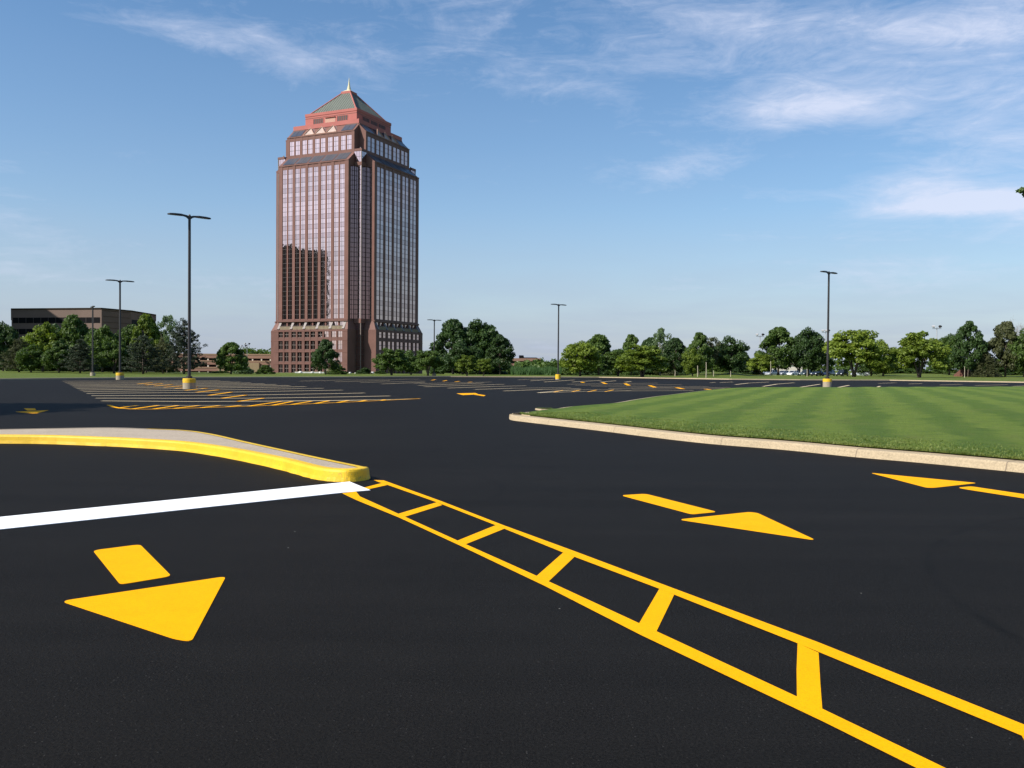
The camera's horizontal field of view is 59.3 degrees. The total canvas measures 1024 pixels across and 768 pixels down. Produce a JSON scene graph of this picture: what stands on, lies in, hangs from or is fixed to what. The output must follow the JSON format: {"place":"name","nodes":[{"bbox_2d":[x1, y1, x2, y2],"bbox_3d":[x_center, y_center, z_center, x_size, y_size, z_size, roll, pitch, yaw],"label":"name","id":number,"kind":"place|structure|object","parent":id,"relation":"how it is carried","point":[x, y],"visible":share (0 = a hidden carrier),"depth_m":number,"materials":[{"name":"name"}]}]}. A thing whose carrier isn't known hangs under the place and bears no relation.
{"place":"outdoors","nodes":[
{"label":"outdoors","id":0,"kind":"place"},
{"bbox_2d":[0,427,369,481],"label":"kerbed island","id":1,"kind":"structure","parent":0,"point":[312,467],"depth_m":16.93,"materials":[{"name":"yellow paint"}]},
{"bbox_2d":[108,398,418,408],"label":"hatched end island","id":2,"kind":"structure","parent":0,"point":[240,405],"depth_m":35.85,"materials":[{"name":"yellow paint"}]},
{"bbox_2d":[271,80,422,373],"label":"office tower","id":3,"kind":"structure","parent":0,"point":[347,214],"depth_m":354.10,"materials":[{"name":"brown stone"}]},
{"bbox_2d":[282,170,286,318],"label":"shaft window","id":4,"kind":"structure","parent":3,"relation":"in","point":[284,281],"depth_m":358.28,"materials":[{"name":"grey glass"}]},
{"bbox_2d":[288,169,291,318],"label":"shaft window","id":5,"kind":"structure","parent":3,"relation":"in","point":[290,171],"depth_m":357.23,"materials":[{"name":"grey glass"}]},
{"bbox_2d":[295,169,299,318],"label":"shaft window","id":6,"kind":"structure","parent":3,"relation":"in","point":[297,171],"depth_m":355.84,"materials":[{"name":"grey glass"}]},
{"bbox_2d":[301,168,304,318],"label":"shaft window","id":7,"kind":"structure","parent":3,"relation":"in","point":[302,169],"depth_m":354.62,"materials":[{"name":"grey glass"}]},
{"bbox_2d":[308,167,311,318],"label":"shaft window","id":8,"kind":"structure","parent":3,"relation":"in","point":[310,168],"depth_m":353.15,"materials":[{"name":"grey glass"}]},
{"bbox_2d":[313,167,317,318],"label":"shaft window","id":9,"kind":"structure","parent":3,"relation":"in","point":[315,300],"depth_m":351.95,"materials":[{"name":"grey glass"}]},
{"bbox_2d":[321,166,324,318],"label":"shaft window","id":10,"kind":"structure","parent":3,"relation":"in","point":[322,167],"depth_m":350.58,"materials":[{"name":"grey glass"}]},
{"bbox_2d":[326,165,330,318],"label":"shaft window","id":11,"kind":"structure","parent":3,"relation":"in","point":[328,298],"depth_m":349.38,"materials":[{"name":"grey glass"}]},
{"bbox_2d":[334,164,338,317],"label":"shaft window","id":12,"kind":"structure","parent":3,"relation":"in","point":[336,167],"depth_m":348.02,"materials":[{"name":"grey glass"}]},
{"bbox_2d":[340,164,344,317],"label":"shaft window","id":13,"kind":"structure","parent":3,"relation":"in","point":[342,166],"depth_m":346.83,"materials":[{"name":"grey glass"}]},
{"bbox_2d":[350,165,353,318],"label":"return window","id":14,"kind":"structure","parent":3,"relation":"in","point":[352,167],"depth_m":347.59,"materials":[{"name":"black glass"}]},
{"bbox_2d":[354,323,359,371],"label":"corner window","id":15,"kind":"structure","parent":3,"relation":"in","point":[357,325],"depth_m":348.78,"materials":[{"name":"black glass"}]},
{"bbox_2d":[354,165,360,318],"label":"corner window","id":16,"kind":"structure","parent":3,"relation":"in","point":[357,169],"depth_m":348.27,"materials":[{"name":"black glass"}]},
{"bbox_2d":[361,323,364,368],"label":"corner window","id":17,"kind":"structure","parent":3,"relation":"in","point":[362,324],"depth_m":349.47,"materials":[{"name":"black glass"}]},
{"bbox_2d":[361,165,365,318],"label":"corner window","id":18,"kind":"structure","parent":3,"relation":"in","point":[363,286],"depth_m":349.21,"materials":[{"name":"black glass"}]},
{"bbox_2d":[366,166,371,318],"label":"return window","id":19,"kind":"structure","parent":3,"relation":"in","point":[368,179],"depth_m":349.89,"materials":[{"name":"black glass"}]},
{"bbox_2d":[377,167,379,318],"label":"shaft window","id":20,"kind":"structure","parent":3,"relation":"in","point":[378,168],"depth_m":351.78,"materials":[{"name":"grey glass"}]},
{"bbox_2d":[380,168,383,319],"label":"shaft window","id":21,"kind":"structure","parent":3,"relation":"in","point":[382,170],"depth_m":354.28,"materials":[{"name":"glass"}]},
{"bbox_2d":[385,170,388,319],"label":"shaft window","id":22,"kind":"structure","parent":3,"relation":"in","point":[387,172],"depth_m":357.32,"materials":[{"name":"glass"}]},
{"bbox_2d":[389,172,391,320],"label":"shaft window","id":23,"kind":"structure","parent":3,"relation":"in","point":[390,210],"depth_m":359.86,"materials":[{"name":"glass"}]},
{"bbox_2d":[394,173,396,320],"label":"shaft window","id":24,"kind":"structure","parent":3,"relation":"in","point":[395,175],"depth_m":363.03,"materials":[{"name":"glass"}]},
{"bbox_2d":[397,175,400,320],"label":"shaft window","id":25,"kind":"structure","parent":3,"relation":"in","point":[399,176],"depth_m":365.43,"materials":[{"name":"glass"}]},
{"bbox_2d":[402,176,404,321],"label":"shaft window","id":26,"kind":"structure","parent":3,"relation":"in","point":[403,202],"depth_m":368.66,"materials":[{"name":"grey glass"}]},
{"bbox_2d":[405,177,408,321],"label":"shaft window","id":27,"kind":"structure","parent":3,"relation":"in","point":[407,179],"depth_m":371.10,"materials":[{"name":"grey glass"}]},
{"bbox_2d":[410,179,412,321],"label":"shaft window","id":28,"kind":"structure","parent":3,"relation":"in","point":[411,192],"depth_m":374.28,"materials":[{"name":"brown glass"}]},
{"bbox_2d":[413,180,415,322],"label":"shaft window","id":29,"kind":"structure","parent":3,"relation":"in","point":[414,248],"depth_m":376.76,"materials":[{"name":"brown glass"}]},
{"bbox_2d":[0,377,1023,767],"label":"parking lot","id":30,"kind":"structure","parent":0,"point":[340,631],"depth_m":6.47,"materials":[{"name":"black asphalt"}]},
{"bbox_2d":[106,279,133,379],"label":"lamp post","id":31,"kind":"object","parent":30,"relation":"on","point":[119,375],"visible":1,"depth_m":94.40,"materials":[{"name":"metal"}]},
{"bbox_2d":[65,545,224,640],"bbox_3d":[-2.641,1.457,6.577,1.036,0.004,3.074,0,1,-19],"label":"road arrow","id":32,"kind":"object","parent":30,"relation":"on","point":[178,611],"visible":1,"depth_m":6.12,"materials":[{"name":"yellow paint"}]},
{"bbox_2d":[0,482,369,529],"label":"stop line","id":33,"kind":"object","parent":30,"relation":"on","point":[43,518],"visible":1,"depth_m":10.21,"materials":[{"name":"white paint"}]},
{"bbox_2d":[167,213,210,388],"bbox_3d":[-21.505,-5.473,59.994,2.880,11.616,0.839,0,1,-31],"label":"lamp post","id":34,"kind":"object","parent":30,"relation":"on","point":[189,381],"visible":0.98,"depth_m":59.90,"materials":[{"name":"metal"}]},
{"bbox_2d":[106,393,342,395],"bbox_3d":[-14.697,0.581,49.370,15.202,0.001,1.906,0,1,-34],"label":"stall line","id":35,"kind":"object","parent":30,"relation":"on","point":[184,395],"visible":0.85,"depth_m":46.83,"materials":[{"name":"yellow paint"}]},
{"bbox_2d":[0,376,1023,382],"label":"kerb","id":36,"kind":"structure","parent":30,"relation":"on","point":[473,376],"depth_m":136.06,"materials":[{"name":"concrete"}]},
{"bbox_2d":[551,304,566,379],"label":"lamp post","id":37,"kind":"object","parent":30,"relation":"on","point":[557,376],"visible":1,"depth_m":123.15,"materials":[{"name":"metal"}]},
{"bbox_2d":[343,480,1023,767],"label":"painted median","id":38,"kind":"object","parent":30,"relation":"on","point":[807,699],"visible":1,"depth_m":5.12,"materials":[{"name":"yellow paint"}]},
{"bbox_2d":[623,494,812,539],"bbox_3d":[2.221,1.435,9.974,1.017,0.004,3.174,0,1,-13],"label":"road arrow","id":39,"kind":"object","parent":30,"relation":"on","point":[753,521],"visible":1,"depth_m":9.57,"materials":[{"name":"yellow paint"}]},
{"bbox_2d":[820,271,837,386],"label":"lamp post","id":40,"kind":"object","parent":30,"relation":"on","point":[827,381],"visible":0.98,"depth_m":85.56,"materials":[{"name":"metal"}]},
{"bbox_2d":[873,473,1023,497],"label":"road arrow","id":41,"kind":"object","parent":30,"relation":"on","point":[928,482],"visible":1,"depth_m":12.78,"materials":[{"name":"yellow paint"}]},
{"bbox_2d":[0,370,1023,381],"bbox_3d":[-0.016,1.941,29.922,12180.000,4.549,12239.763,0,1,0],"label":"grass ground","id":42,"kind":"structure","parent":0,"point":[719,375],"depth_m":160.96,"materials":[{"name":"green plant"}]},
{"bbox_2d":[0,320,18,370],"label":"tree","id":43,"kind":"object","parent":42,"relation":"on","point":[8,334],"visible":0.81,"depth_m":164.23,"materials":[{"name":"green plant"}]},
{"bbox_2d":[0,338,43,371],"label":"pine tree","id":44,"kind":"object","parent":42,"relation":"on","point":[19,346],"visible":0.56,"depth_m":147.15,"materials":[{"name":"green plant"}]},
{"bbox_2d":[15,343,44,372],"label":"tree","id":45,"kind":"object","parent":42,"relation":"on","point":[24,359],"visible":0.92,"depth_m":144.75,"materials":[{"name":"green plant"}]},
{"bbox_2d":[20,322,62,371],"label":"tree","id":46,"kind":"object","parent":42,"relation":"on","point":[41,336],"visible":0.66,"depth_m":156.64,"materials":[{"name":"green plant"}]},
{"bbox_2d":[40,341,75,372],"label":"tree","id":47,"kind":"object","parent":42,"relation":"on","point":[52,357],"visible":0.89,"depth_m":143.81,"materials":[{"name":"green plant"}]},
{"bbox_2d":[55,314,90,371],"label":"tree","id":48,"kind":"object","parent":42,"relation":"on","point":[74,329],"visible":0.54,"depth_m":158.42,"materials":[{"name":"green plant"}]},
{"bbox_2d":[58,338,102,372],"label":"pine tree","id":49,"kind":"object","parent":42,"relation":"on","point":[75,354],"visible":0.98,"depth_m":141.47,"materials":[{"name":"green plant"}]},
{"bbox_2d":[11,308,155,371],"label":"brick office","id":50,"kind":"structure","parent":42,"relation":"on","point":[24,321],"depth_m":327.17,"materials":[{"name":"brown brick"}]},
{"bbox_2d":[13,317,137,325],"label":"ribbon window","id":51,"kind":"structure","parent":50,"relation":"in","point":[52,319],"depth_m":326.33,"materials":[{"name":"black glass"}]},
{"bbox_2d":[90,306,94,375],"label":"lamp post","id":52,"kind":"object","parent":42,"relation":"on","point":[92,373],"visible":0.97,"depth_m":112.86,"materials":[{"name":"metal"}]},
{"bbox_2d":[84,324,118,371],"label":"tree","id":53,"kind":"object","parent":42,"relation":"on","point":[102,333],"visible":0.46,"depth_m":156.22,"materials":[{"name":"green plant"}]},
{"bbox_2d":[96,339,131,372],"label":"tree","id":54,"kind":"object","parent":42,"relation":"on","point":[110,354],"visible":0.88,"depth_m":144.78,"materials":[{"name":"green plant"}]},
{"bbox_2d":[115,324,134,372],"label":"tree","id":55,"kind":"object","parent":42,"relation":"on","point":[126,333],"visible":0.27,"depth_m":158.63,"materials":[{"name":"green plant"}]},
{"bbox_2d":[117,335,167,373],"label":"pine tree","id":56,"kind":"object","parent":42,"relation":"on","point":[146,346],"visible":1,"depth_m":139.37,"materials":[{"name":"green plant"}]},
{"bbox_2d":[129,313,160,372],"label":"tree","id":57,"kind":"object","parent":42,"relation":"on","point":[147,324],"visible":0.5,"depth_m":157.05,"materials":[{"name":"green plant"}]},
{"bbox_2d":[144,337,175,373],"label":"pine tree","id":58,"kind":"object","parent":42,"relation":"on","point":[161,344],"visible":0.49,"depth_m":149.43,"materials":[{"name":"green plant"}]},
{"bbox_2d":[153,315,177,372],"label":"tree","id":59,"kind":"object","parent":42,"relation":"on","point":[167,320],"visible":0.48,"depth_m":167.22,"materials":[{"name":"green plant"}]},
{"bbox_2d":[158,318,207,373],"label":"pine tree","id":60,"kind":"object","parent":42,"relation":"on","point":[181,337],"visible":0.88,"depth_m":145.25,"materials":[{"name":"green plant"}]},
{"bbox_2d":[164,353,270,372],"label":"parking garage","id":61,"kind":"structure","parent":42,"relation":"on","point":[257,362],"depth_m":424.89,"materials":[{"name":"beige concrete"}]},
{"bbox_2d":[212,342,249,373],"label":"tree","id":62,"kind":"object","parent":42,"relation":"on","point":[239,358],"visible":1,"depth_m":148.81,"materials":[{"name":"green plant"}]},
{"bbox_2d":[240,347,270,353],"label":"distant woodland","id":63,"kind":"object","parent":42,"relation":"on","point":[253,351],"visible":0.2,"depth_m":508.57,"materials":[{"name":"green plant"}]},
{"bbox_2d":[255,365,274,373],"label":"shrub","id":64,"kind":"object","parent":42,"relation":"on","point":[264,368],"visible":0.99,"depth_m":159.41,"materials":[{"name":"green plant"}]},
{"bbox_2d":[311,339,340,374],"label":"tree","id":65,"kind":"object","parent":42,"relation":"on","point":[323,352],"visible":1,"depth_m":159.02,"materials":[{"name":"green plant"}]},
{"bbox_2d":[371,347,410,374],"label":"tree","id":66,"kind":"object","parent":42,"relation":"on","point":[392,359],"visible":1,"depth_m":150.69,"materials":[{"name":"green plant"}]},
{"bbox_2d":[400,350,420,374],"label":"tree","id":67,"kind":"object","parent":42,"relation":"on","point":[409,368],"visible":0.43,"depth_m":163.76,"materials":[{"name":"green plant"}]},
{"bbox_2d":[411,350,444,375],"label":"tree","id":68,"kind":"object","parent":42,"relation":"on","point":[426,359],"visible":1,"depth_m":146.84,"materials":[{"name":"green plant"}]},
{"bbox_2d":[429,364,451,373],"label":"shrub","id":69,"kind":"object","parent":42,"relation":"on","point":[442,369],"visible":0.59,"depth_m":198.02,"materials":[{"name":"green plant"}]},
{"bbox_2d":[429,318,469,373],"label":"tree","id":70,"kind":"object","parent":42,"relation":"on","point":[453,330],"visible":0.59,"depth_m":187.79,"materials":[{"name":"green plant"}]},
{"bbox_2d":[442,338,482,374],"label":"tree","id":71,"kind":"object","parent":42,"relation":"on","point":[458,350],"visible":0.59,"depth_m":176.70,"materials":[{"name":"green plant"}]},
{"bbox_2d":[455,354,478,375],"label":"tree","id":72,"kind":"object","parent":42,"relation":"on","point":[470,363],"visible":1,"depth_m":149.21,"materials":[{"name":"green plant"}]},
{"bbox_2d":[452,319,501,373],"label":"tree","id":73,"kind":"object","parent":42,"relation":"on","point":[480,335],"visible":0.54,"depth_m":188.81,"materials":[{"name":"green plant"}]},
{"bbox_2d":[474,358,494,375],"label":"tree","id":74,"kind":"object","parent":42,"relation":"on","point":[482,364],"visible":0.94,"depth_m":157.27,"materials":[{"name":"green plant"}]},
{"bbox_2d":[485,334,515,374],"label":"tree","id":75,"kind":"object","parent":42,"relation":"on","point":[507,354],"visible":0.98,"depth_m":186.53,"materials":[{"name":"green plant"}]},
{"bbox_2d":[501,355,540,365],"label":"parking garage","id":76,"kind":"structure","parent":42,"relation":"on","point":[521,358],"depth_m":469.85,"materials":[{"name":"beige concrete"}]},
{"bbox_2d":[510,365,561,374],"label":"reeds","id":77,"kind":"object","parent":42,"relation":"on","point":[519,370],"visible":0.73,"depth_m":178.97,"materials":[{"name":"green plant"}]},
{"bbox_2d":[514,359,563,368],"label":"distant woodland","id":78,"kind":"object","parent":42,"relation":"on","point":[534,363],"visible":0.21,"depth_m":325.28,"materials":[{"name":"green plant"}]},
{"bbox_2d":[559,340,604,375],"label":"tree","id":79,"kind":"object","parent":42,"relation":"on","point":[575,360],"visible":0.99,"depth_m":163.36,"materials":[{"name":"green plant"}]},
{"bbox_2d":[583,334,611,374],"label":"tree","id":80,"kind":"object","parent":42,"relation":"on","point":[600,342],"visible":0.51,"depth_m":183.53,"materials":[{"name":"green plant"}]},
{"bbox_2d":[601,349,628,375],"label":"tree","id":81,"kind":"object","parent":42,"relation":"on","point":[609,361],"visible":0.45,"depth_m":166.59,"materials":[{"name":"green plant"}]},
{"bbox_2d":[620,334,640,375],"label":"tree","id":82,"kind":"object","parent":42,"relation":"on","point":[630,339],"visible":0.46,"depth_m":189.23,"materials":[{"name":"green plant"}]},
{"bbox_2d":[614,343,668,376],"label":"tree","id":83,"kind":"object","parent":42,"relation":"on","point":[649,357],"visible":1,"depth_m":155.75,"materials":[{"name":"green plant"}]},
{"bbox_2d":[645,327,673,375],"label":"tree","id":84,"kind":"object","parent":42,"relation":"on","point":[660,335],"visible":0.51,"depth_m":194.25,"materials":[{"name":"green plant"}]},
{"bbox_2d":[662,337,685,375],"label":"tree","id":85,"kind":"object","parent":42,"relation":"on","point":[677,345],"visible":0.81,"depth_m":188.94,"materials":[{"name":"green plant"}]},
{"bbox_2d":[681,347,704,375],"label":"tree","id":86,"kind":"object","parent":42,"relation":"on","point":[693,361],"visible":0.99,"depth_m":171.16,"materials":[{"name":"green plant"}]},
{"bbox_2d":[684,332,715,374],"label":"tree","id":87,"kind":"object","parent":42,"relation":"on","point":[701,346],"visible":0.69,"depth_m":178.91,"materials":[{"name":"green plant"}]},
{"bbox_2d":[428,358,1000,370],"bbox_3d":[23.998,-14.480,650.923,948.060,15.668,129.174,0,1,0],"label":"distant woodland","id":88,"kind":"object","parent":42,"relation":"on","point":[839,367],"visible":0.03,"depth_m":632.17,"materials":[{"name":"green plant"}]},
{"bbox_2d":[707,337,721,373],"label":"tree","id":89,"kind":"object","parent":42,"relation":"on","point":[712,345],"visible":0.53,"depth_m":181.24,"materials":[{"name":"green plant"}]},
{"bbox_2d":[714,335,749,373],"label":"tree","id":90,"kind":"object","parent":42,"relation":"on","point":[734,355],"visible":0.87,"depth_m":183.28,"materials":[{"name":"green plant"}]},
{"bbox_2d":[735,365,765,374],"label":"shrub","id":91,"kind":"object","parent":42,"relation":"on","point":[748,371],"visible":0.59,"depth_m":212.22,"materials":[{"name":"green plant"}]},
{"bbox_2d":[746,353,775,374],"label":"tree","id":92,"kind":"object","parent":42,"relation":"on","point":[761,363],"visible":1,"depth_m":208.66,"materials":[{"name":"green plant"}]},
{"bbox_2d":[754,326,800,374],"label":"tree","id":93,"kind":"object","parent":42,"relation":"on","point":[773,340],"visible":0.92,"depth_m":212.72,"materials":[{"name":"green plant"}]},
{"bbox_2d":[787,326,826,375],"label":"tree","id":94,"kind":"object","parent":42,"relation":"on","point":[807,348],"visible":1,"depth_m":209.84,"materials":[{"name":"green plant"}]},
{"bbox_2d":[815,341,836,375],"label":"tree","id":95,"kind":"object","parent":42,"relation":"on","point":[832,362],"visible":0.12,"depth_m":223.16,"materials":[{"name":"green plant"}]},
{"bbox_2d":[821,329,887,376],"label":"tree","id":96,"kind":"object","parent":42,"relation":"on","point":[870,355],"visible":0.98,"depth_m":202.55,"materials":[{"name":"green plant"}]},
{"bbox_2d":[866,339,897,375],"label":"tree","id":97,"kind":"object","parent":42,"relation":"on","point":[882,367],"visible":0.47,"depth_m":225.98,"materials":[{"name":"green plant"}]},
{"bbox_2d":[889,330,951,377],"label":"tree","id":98,"kind":"object","parent":42,"relation":"on","point":[911,348],"visible":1,"depth_m":202.05,"materials":[{"name":"green plant"}]},
{"bbox_2d":[923,367,958,373],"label":"shrub","id":99,"kind":"object","parent":42,"relation":"on","point":[937,371],"visible":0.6,"depth_m":259.60,"materials":[{"name":"green plant"}]},
{"bbox_2d":[938,333,964,374],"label":"tree","id":100,"kind":"object","parent":42,"relation":"on","point":[947,340],"visible":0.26,"depth_m":244.04,"materials":[{"name":"green plant"}]},
{"bbox_2d":[948,321,987,376],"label":"tree","id":101,"kind":"object","parent":42,"relation":"on","point":[978,343],"visible":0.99,"depth_m":223.28,"materials":[{"name":"green plant"}]},
{"bbox_2d":[968,350,1003,376],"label":"spruce tree","id":102,"kind":"object","parent":42,"relation":"on","point":[987,358],"visible":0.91,"depth_m":221.30,"materials":[{"name":"green plant"}]},
{"bbox_2d":[982,321,1022,376],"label":"tree","id":103,"kind":"object","parent":42,"relation":"on","point":[1004,331],"visible":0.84,"depth_m":222.95,"materials":[{"name":"green plant"}]},
{"bbox_2d":[1006,328,1023,376],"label":"tree","id":104,"kind":"object","parent":42,"relation":"on","point":[1015,348],"visible":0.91,"depth_m":220.67,"materials":[{"name":"green plant"}]},
{"bbox_2d":[0,0,1023,370],"label":"sky","id":105,"kind":"structure","parent":0,"point":[684,168],"materials":[{"name":"blue"}]},
{"bbox_2d":[509,386,1023,472],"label":"lawn island","id":106,"kind":"structure","parent":0,"point":[985,416],"depth_m":25.18,"materials":[{"name":"plant"}]},
{"bbox_2d":[519,412,1023,459],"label":"lawn edge grass","id":107,"kind":"structure","parent":0,"point":[762,435],"depth_m":18.98,"materials":[{"name":"green plant"}]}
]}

